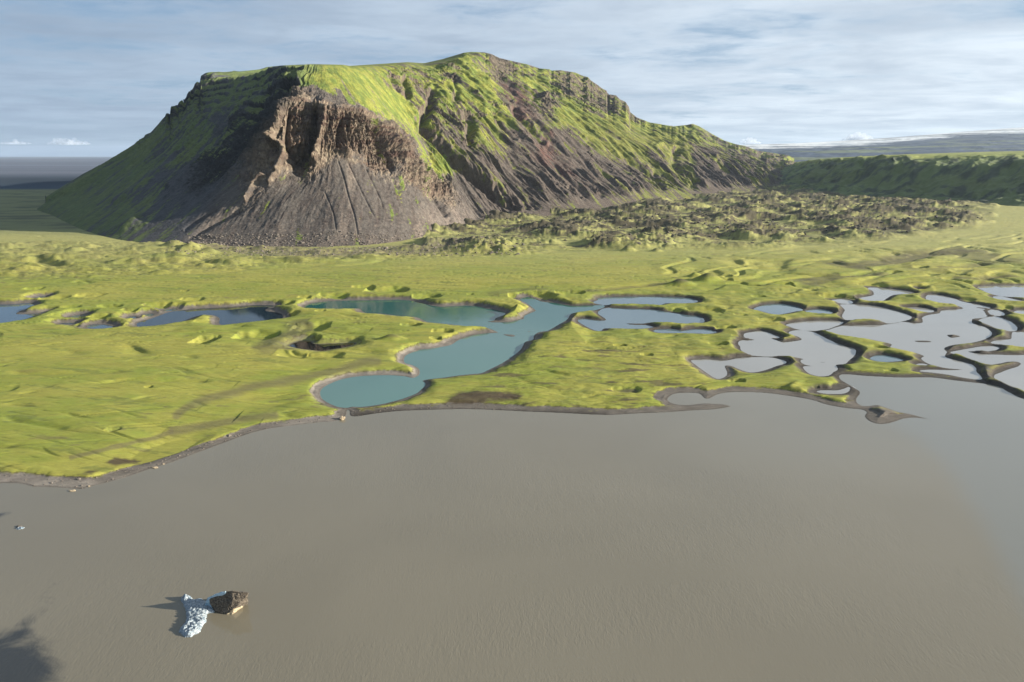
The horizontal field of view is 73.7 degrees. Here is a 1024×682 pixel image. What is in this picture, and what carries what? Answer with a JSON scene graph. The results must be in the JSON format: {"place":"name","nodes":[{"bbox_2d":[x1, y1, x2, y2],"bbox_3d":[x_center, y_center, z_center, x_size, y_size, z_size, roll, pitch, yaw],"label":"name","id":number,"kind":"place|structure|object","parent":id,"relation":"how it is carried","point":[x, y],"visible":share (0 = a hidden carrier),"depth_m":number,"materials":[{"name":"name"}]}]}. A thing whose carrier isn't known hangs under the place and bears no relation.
{"place":"outdoors","nodes":[
{"label":"outdoors","id":0,"kind":"place"},
{"bbox_2d":[0,303,44,322],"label":"pond","id":1,"kind":"structure","parent":0,"point":[8,312],"depth_m":534.47,"materials":[{"name":"blue liquid"}]},
{"bbox_2d":[86,325,111,328],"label":"pond","id":2,"kind":"structure","parent":0,"point":[98,326],"depth_m":494.08,"materials":[{"name":"blue liquid"}]},
{"bbox_2d":[137,305,282,326],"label":"pond","id":3,"kind":"structure","parent":0,"point":[239,314],"depth_m":527.84,"materials":[{"name":"blue liquid"}]},
{"bbox_2d":[290,340,354,350],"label":"pond","id":4,"kind":"structure","parent":0,"point":[307,345],"depth_m":444.89,"materials":[{"name":"black liquid"}]},
{"bbox_2d":[37,52,795,246],"bbox_3d":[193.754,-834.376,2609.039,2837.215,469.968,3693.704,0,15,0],"label":"mountain","id":5,"kind":"structure","parent":0,"point":[303,150],"depth_m":1334.91,"materials":[{"name":"brown stone"}]},
{"bbox_2d":[0,374,1023,681],"bbox_3d":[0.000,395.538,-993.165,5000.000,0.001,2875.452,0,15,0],"label":"lake","id":6,"kind":"structure","parent":0,"point":[752,536],"depth_m":214.52,"materials":[{"name":"liquid"}]},
{"bbox_2d":[179,591,247,636],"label":"iceberg","id":7,"kind":"object","parent":6,"relation":"in","point":[198,610],"visible":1,"depth_m":184.28,"materials":[{"name":"white ice"}]},
{"bbox_2d":[0,157,1023,488],"bbox_3d":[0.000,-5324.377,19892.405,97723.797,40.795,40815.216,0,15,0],"label":"ground","id":8,"kind":"structure","parent":0,"point":[82,401],"depth_m":553.19,"materials":[{"name":"green plant"}]},
{"bbox_2d":[5,401,497,487],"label":"beach stones","id":9,"kind":"object","parent":8,"relation":"on","point":[225,440],"visible":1,"depth_m":293.62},
{"bbox_2d":[167,230,522,255],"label":"rubble","id":10,"kind":"object","parent":8,"relation":"on","point":[292,246],"visible":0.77,"depth_m":899.05,"materials":[{"name":"grey stone"}]},
{"bbox_2d":[305,297,604,410],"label":"lagoon","id":11,"kind":"structure","parent":8,"relation":"in","point":[477,354],"depth_m":442.58,"materials":[{"name":"teal liquid"}]},
{"bbox_2d":[432,186,982,246],"bbox_3d":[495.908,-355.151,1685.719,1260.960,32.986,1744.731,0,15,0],"label":"moraine rocks","id":12,"kind":"object","parent":8,"relation":"on","point":[885,228],"visible":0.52,"depth_m":1108.28,"materials":[{"name":"stone"}]},
{"bbox_2d":[0,0,1023,156],"label":"sky","id":13,"kind":"structure","parent":0,"point":[79,78],"materials":[{"name":"blue"}]},
{"bbox_2d":[578,308,704,330],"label":"pond","id":14,"kind":"structure","parent":0,"point":[617,318],"depth_m":515.02,"materials":[{"name":"liquid"}]},
{"bbox_2d":[593,297,697,305],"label":"pond","id":15,"kind":"structure","parent":0,"point":[603,301],"depth_m":582.12,"materials":[{"name":"liquid"}]},
{"bbox_2d":[654,329,715,333],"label":"pond","id":16,"kind":"structure","parent":0,"point":[703,331],"depth_m":480.06,"materials":[{"name":"liquid"}]},
{"bbox_2d":[691,356,785,378],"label":"pond","id":17,"kind":"structure","parent":0,"point":[716,369],"depth_m":404.59,"materials":[{"name":"liquid"}]},
{"bbox_2d":[754,304,806,313],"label":"pond","id":18,"kind":"structure","parent":0,"point":[777,308],"depth_m":551.80,"materials":[{"name":"liquid"}]},
{"bbox_2d":[738,330,855,375],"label":"pond","id":19,"kind":"structure","parent":0,"point":[819,355],"depth_m":435.75,"materials":[{"name":"liquid"}]},
{"bbox_2d":[786,321,842,331],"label":"pond","id":20,"kind":"structure","parent":0,"point":[809,326],"depth_m":496.92,"materials":[{"name":"liquid"}]},
{"bbox_2d":[806,309,832,313],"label":"pond","id":21,"kind":"structure","parent":0,"point":[820,311],"depth_m":541.32,"materials":[{"name":"liquid"}]},
{"bbox_2d":[817,386,854,393],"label":"pond","id":22,"kind":"structure","parent":0,"point":[844,390],"depth_m":358.47,"materials":[{"name":"liquid"}]},
{"bbox_2d":[833,299,852,303],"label":"pond","id":23,"kind":"structure","parent":0,"point":[843,301],"depth_m":578.18,"materials":[{"name":"liquid"}]},
{"bbox_2d":[841,304,911,323],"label":"pond","id":24,"kind":"structure","parent":0,"point":[856,311],"depth_m":531.09,"materials":[{"name":"liquid"}]},
{"bbox_2d":[742,127,1023,161],"bbox_3d":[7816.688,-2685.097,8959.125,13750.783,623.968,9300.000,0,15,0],"label":"glacier","id":25,"kind":"object","parent":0,"point":[1005,139],"visible":0.56,"depth_m":7733.29,"materials":[{"name":"white ice"}]},
{"bbox_2d":[870,355,902,361],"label":"pond","id":26,"kind":"structure","parent":0,"point":[882,358],"depth_m":416.51,"materials":[{"name":"liquid"}]},
{"bbox_2d":[860,287,913,300],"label":"pond","id":27,"kind":"structure","parent":0,"point":[881,294],"depth_m":611.46,"materials":[{"name":"liquid"}]},
{"bbox_2d":[779,151,1023,205],"bbox_3d":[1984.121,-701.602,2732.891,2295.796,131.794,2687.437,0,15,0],"label":"hill","id":28,"kind":"structure","parent":0,"point":[997,177],"depth_m":1767.64,"materials":[{"name":"green plant"}]},
{"bbox_2d":[828,294,992,379],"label":"pond","id":29,"kind":"structure","parent":0,"point":[936,329],"depth_m":474.71,"materials":[{"name":"liquid"}]},
{"bbox_2d":[907,307,933,311],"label":"pond","id":30,"kind":"structure","parent":0,"point":[922,309],"depth_m":548.31,"materials":[{"name":"liquid"}]},
{"bbox_2d":[946,346,1023,390],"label":"pond","id":31,"kind":"structure","parent":0,"point":[1013,377],"depth_m":412.44,"materials":[{"name":"liquid"}]},
{"bbox_2d":[989,310,1004,315],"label":"pond","id":32,"kind":"structure","parent":0,"point":[997,313],"depth_m":537.89,"materials":[{"name":"liquid"}]},
{"bbox_2d":[979,316,1016,330],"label":"pond","id":33,"kind":"structure","parent":0,"point":[1000,323],"depth_m":502.79,"materials":[{"name":"liquid"}]},
{"bbox_2d":[977,285,1023,296],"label":"pond","id":34,"kind":"structure","parent":0,"point":[1010,290],"depth_m":624.94,"materials":[{"name":"liquid"}]},
{"bbox_2d":[991,332,1023,346],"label":"pond","id":35,"kind":"structure","parent":0,"point":[1017,339],"depth_m":454.40,"materials":[{"name":"liquid"}]},
{"bbox_2d":[993,296,1021,300],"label":"pond","id":36,"kind":"structure","parent":0,"point":[1002,298],"depth_m":590.17,"materials":[{"name":"liquid"}]},
{"bbox_2d":[1014,310,1023,313],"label":"pond","id":37,"kind":"structure","parent":0,"point":[1020,311],"depth_m":541.25,"materials":[{"name":"liquid"}]}
]}

